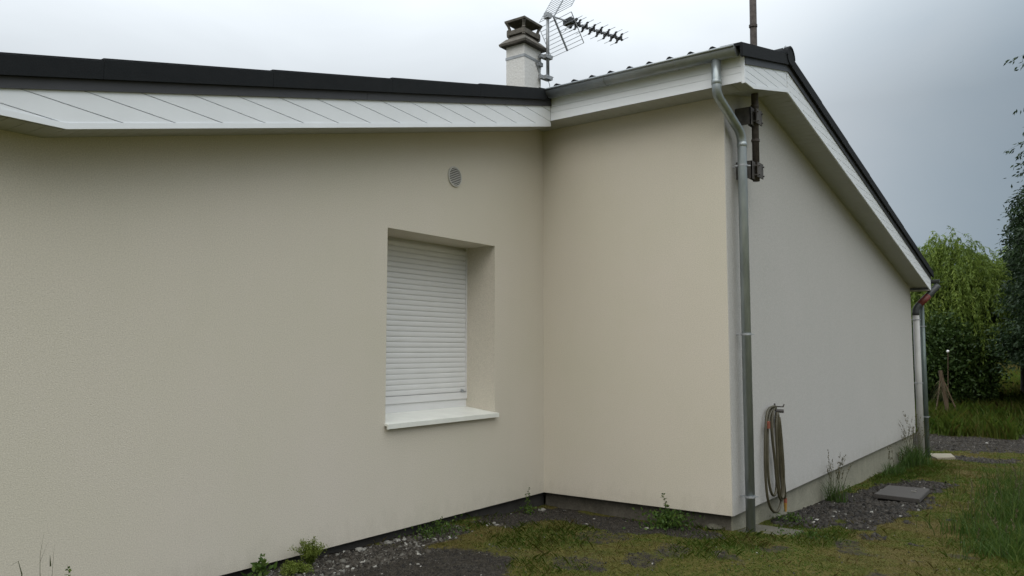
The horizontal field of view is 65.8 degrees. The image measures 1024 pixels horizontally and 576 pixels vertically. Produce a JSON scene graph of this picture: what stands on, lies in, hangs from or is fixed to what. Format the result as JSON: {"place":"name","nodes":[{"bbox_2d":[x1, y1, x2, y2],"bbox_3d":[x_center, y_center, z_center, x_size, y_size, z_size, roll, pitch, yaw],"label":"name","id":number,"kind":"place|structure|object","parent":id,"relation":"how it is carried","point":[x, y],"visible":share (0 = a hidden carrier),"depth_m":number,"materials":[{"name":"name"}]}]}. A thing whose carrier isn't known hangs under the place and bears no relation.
{"place":"outdoors","nodes":[
{"label":"outdoors","id":0,"kind":"place"},
{"bbox_2d":[0,0,1023,265],"label":"sky","id":1,"kind":"structure","parent":0,"point":[922,92],"materials":[{"name":"grey"}]},
{"bbox_2d":[252,360,1023,575],"bbox_3d":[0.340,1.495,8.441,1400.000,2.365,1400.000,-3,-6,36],"label":"ground","id":2,"kind":"structure","parent":0,"point":[846,550],"depth_m":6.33,"materials":[{"name":"green plant"}]},
{"bbox_2d":[14,535,53,575],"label":"dry stalk","id":3,"kind":"object","parent":2,"relation":"on","point":[41,558],"visible":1,"depth_m":4.20,"materials":[{"name":"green plant"}]},
{"bbox_2d":[241,553,276,575],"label":"weed","id":4,"kind":"object","parent":2,"relation":"on","point":[262,564],"visible":1,"depth_m":5.42,"materials":[{"name":"green plant"}]},
{"bbox_2d":[276,560,313,575],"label":"fern","id":5,"kind":"object","parent":2,"relation":"on","point":[292,567],"visible":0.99,"depth_m":5.49,"materials":[{"name":"green plant"}]},
{"bbox_2d":[287,536,327,565],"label":"fern","id":6,"kind":"object","parent":2,"relation":"on","point":[310,551],"visible":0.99,"depth_m":5.70,"materials":[{"name":"green plant"}]},
{"bbox_2d":[355,547,363,551],"bbox_3d":[-1.206,2.064,6.241,0.064,0.039,0.102,2,-5,-27],"label":"stone","id":7,"kind":"object","parent":2,"relation":"on","point":[357,549],"visible":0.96,"depth_m":6.21,"materials":[{"name":"grey stone"}]},
{"bbox_2d":[414,524,443,539],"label":"weed","id":8,"kind":"object","parent":2,"relation":"on","point":[424,533],"visible":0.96,"depth_m":6.70,"materials":[{"name":"green plant"}]},
{"bbox_2d":[392,514,489,539],"bbox_3d":[-0.463,2.065,6.737,0.710,0.170,0.980,-3,-6,36],"label":"weed","id":9,"kind":"object","parent":2,"relation":"on","point":[439,529],"visible":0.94,"depth_m":6.85,"materials":[{"name":"green plant"}]},
{"bbox_2d":[0,15,940,575],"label":"house","id":10,"kind":"structure","parent":2,"relation":"on","point":[250,315],"depth_m":7.10,"materials":[{"name":"beige paint"}]},
{"bbox_2d":[384,237,498,428],"bbox_3d":[-0.769,0.354,7.344,0.475,1.751,1.582,-3,-6,36],"label":"window","id":11,"kind":"structure","parent":10,"relation":"in","point":[426,324],"depth_m":7.52,"materials":[{"name":"plastic"}]},
{"bbox_2d":[505,0,627,86],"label":"tv aerial","id":12,"kind":"object","parent":10,"relation":"attached to","point":[569,22],"visible":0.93,"depth_m":12.79,"materials":[{"name":"metal"}]},
{"bbox_2d":[735,0,764,181],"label":"iron pole","id":13,"kind":"object","parent":10,"relation":"attached to","point":[751,116],"visible":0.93,"depth_m":7.65,"materials":[{"name":"grey metal"}]},
{"bbox_2d":[764,403,786,513],"bbox_3d":[2.667,1.746,8.015,0.116,1.120,0.660,-3,-6,36],"label":"garden hose","id":14,"kind":"object","parent":10,"relation":"hanging from","point":[779,464],"visible":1,"depth_m":8.01,"materials":[{"name":"rubber"}]},
{"bbox_2d":[511,487,545,514],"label":"weed","id":15,"kind":"object","parent":2,"relation":"on","point":[527,509],"visible":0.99,"depth_m":7.95,"materials":[{"name":"green plant"}]},
{"bbox_2d":[251,424,1023,575],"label":"gravel","id":16,"kind":"structure","parent":2,"relation":"on","point":[857,512],"depth_m":7.51,"materials":[{"name":"grey gravel"}]},
{"bbox_2d":[623,493,706,533],"bbox_3d":[1.398,2.099,7.365,0.789,0.362,0.779,-3,-6,36],"label":"weed","id":17,"kind":"object","parent":2,"relation":"on","point":[666,519],"visible":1,"depth_m":7.33,"materials":[{"name":"green plant"}]},
{"bbox_2d":[707,523,723,529],"bbox_3d":[1.891,2.218,7.326,0.202,0.078,0.136,1,-5,-17],"label":"stone","id":18,"kind":"object","parent":2,"relation":"on","point":[711,525],"visible":0.71,"depth_m":7.28,"materials":[{"name":"stone"}]},
{"bbox_2d":[738,524,801,534],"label":"paving slab","id":19,"kind":"structure","parent":2,"relation":"on","point":[768,529],"depth_m":7.36,"materials":[{"name":"concrete"}]},
{"bbox_2d":[769,509,812,524],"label":"weed","id":20,"kind":"object","parent":2,"relation":"on","point":[790,518],"visible":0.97,"depth_m":7.96,"materials":[{"name":"green plant"}]},
{"bbox_2d":[765,525,864,544],"bbox_3d":[2.728,2.229,7.120,0.828,0.138,0.976,0,-5,-4],"label":"weed","id":21,"kind":"object","parent":2,"relation":"on","point":[814,534],"visible":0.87,"depth_m":7.06,"materials":[{"name":"green plant"}]},
{"bbox_2d":[819,452,854,503],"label":"grass clump","id":22,"kind":"object","parent":2,"relation":"on","point":[832,497],"visible":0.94,"depth_m":9.48,"materials":[{"name":"green plant"}]},
{"bbox_2d":[881,446,909,477],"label":"grass clump","id":23,"kind":"object","parent":2,"relation":"on","point":[894,467],"visible":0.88,"depth_m":12.06,"materials":[{"name":"green plant"}]},
{"bbox_2d":[874,485,929,502],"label":"paving slab","id":24,"kind":"structure","parent":2,"relation":"on","point":[900,493],"depth_m":9.77,"materials":[{"name":"grey concrete"}]},
{"bbox_2d":[896,411,938,470],"bbox_3d":[6.689,2.531,13.310,0.695,0.944,1.557,-4,-6,44],"label":"grass clump","id":25,"kind":"object","parent":2,"relation":"on","point":[912,456],"visible":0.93,"depth_m":13.18,"materials":[{"name":"green plant"}]},
{"bbox_2d":[912,327,938,397],"bbox_3d":[11.376,2.397,23.769,3.371,3.702,3.392,1,-5,-6],"label":"shrub","id":26,"kind":"object","parent":2,"relation":"on","point":[913,364],"visible":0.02,"depth_m":22.61,"materials":[{"name":"green plant"}]},
{"bbox_2d":[929,453,955,459],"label":"paving slab","id":27,"kind":"structure","parent":2,"relation":"on","point":[947,456],"depth_m":14.39,"materials":[{"name":"beige concrete"}]},
{"bbox_2d":[930,370,956,410],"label":"tree stakes","id":28,"kind":"object","parent":2,"relation":"on","point":[943,389],"visible":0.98,"depth_m":20.34,"materials":[{"name":"brown wood"}]},
{"bbox_2d":[912,303,1020,404],"bbox_3d":[12.520,2.237,22.651,3.604,3.640,3.254,-3,-6,36],"label":"shrub","id":29,"kind":"object","parent":2,"relation":"on","point":[961,381],"visible":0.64,"depth_m":21.89,"materials":[{"name":"green plant"}]},
{"bbox_2d":[910,226,1023,369],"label":"willow tree","id":30,"kind":"object","parent":2,"relation":"on","point":[972,282],"visible":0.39,"depth_m":22.96,"materials":[{"name":"green plant"}]},
{"bbox_2d":[916,477,1022,539],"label":"grass clump","id":31,"kind":"object","parent":2,"relation":"on","point":[958,525],"visible":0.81,"depth_m":7.61,"materials":[{"name":"green plant"}]},
{"bbox_2d":[931,305,1014,394],"bbox_3d":[13.801,2.208,24.171,2.730,4.032,2.587,-3,-6,36],"label":"shrub","id":32,"kind":"object","parent":2,"relation":"on","point":[1000,373],"visible":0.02,"depth_m":23.52,"materials":[{"name":"green plant"}]},
{"bbox_2d":[925,461,1023,528],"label":"grass clump","id":33,"kind":"object","parent":2,"relation":"on","point":[1010,512],"visible":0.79,"depth_m":8.25,"materials":[{"name":"green plant"}]},
{"bbox_2d":[934,448,1023,503],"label":"grass clump","id":34,"kind":"object","parent":2,"relation":"on","point":[1005,490],"visible":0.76,"depth_m":9.77,"materials":[{"name":"green plant"}]},
{"bbox_2d":[944,512,1023,564],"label":"grass clump","id":35,"kind":"object","parent":2,"relation":"on","point":[996,548],"visible":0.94,"depth_m":6.52,"materials":[{"name":"green plant"}]},
{"bbox_2d":[946,508,1023,549],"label":"grass clump","id":36,"kind":"object","parent":2,"relation":"on","point":[993,530],"visible":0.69,"depth_m":7.13,"materials":[{"name":"green plant"}]},
{"bbox_2d":[960,328,1012,400],"bbox_3d":[13.077,2.542,22.923,2.419,3.287,2.440,-3,-6,36],"label":"shrub","id":37,"kind":"object","parent":2,"relation":"on","point":[994,396],"visible":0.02,"depth_m":22.27,"materials":[{"name":"green plant"}]},
{"bbox_2d":[955,445,1023,485],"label":"grass clump","id":38,"kind":"object","parent":2,"relation":"on","point":[998,471],"visible":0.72,"depth_m":11.49,"materials":[{"name":"green plant"}]},
{"bbox_2d":[974,55,1023,378],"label":"broadleaf tree","id":39,"kind":"object","parent":2,"relation":"on","point":[1016,300],"visible":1,"depth_m":20.44,"materials":[{"name":"green plant"}]},
{"bbox_2d":[983,214,1023,355],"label":"broadleaf tree","id":40,"kind":"object","parent":2,"relation":"on","point":[1012,273],"visible":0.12,"depth_m":23.38,"materials":[{"name":"green plant"}]},
{"bbox_2d":[990,246,1023,391],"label":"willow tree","id":41,"kind":"object","parent":2,"relation":"on","point":[1021,378],"visible":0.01,"depth_m":25.93,"materials":[{"name":"green plant"}]}
]}

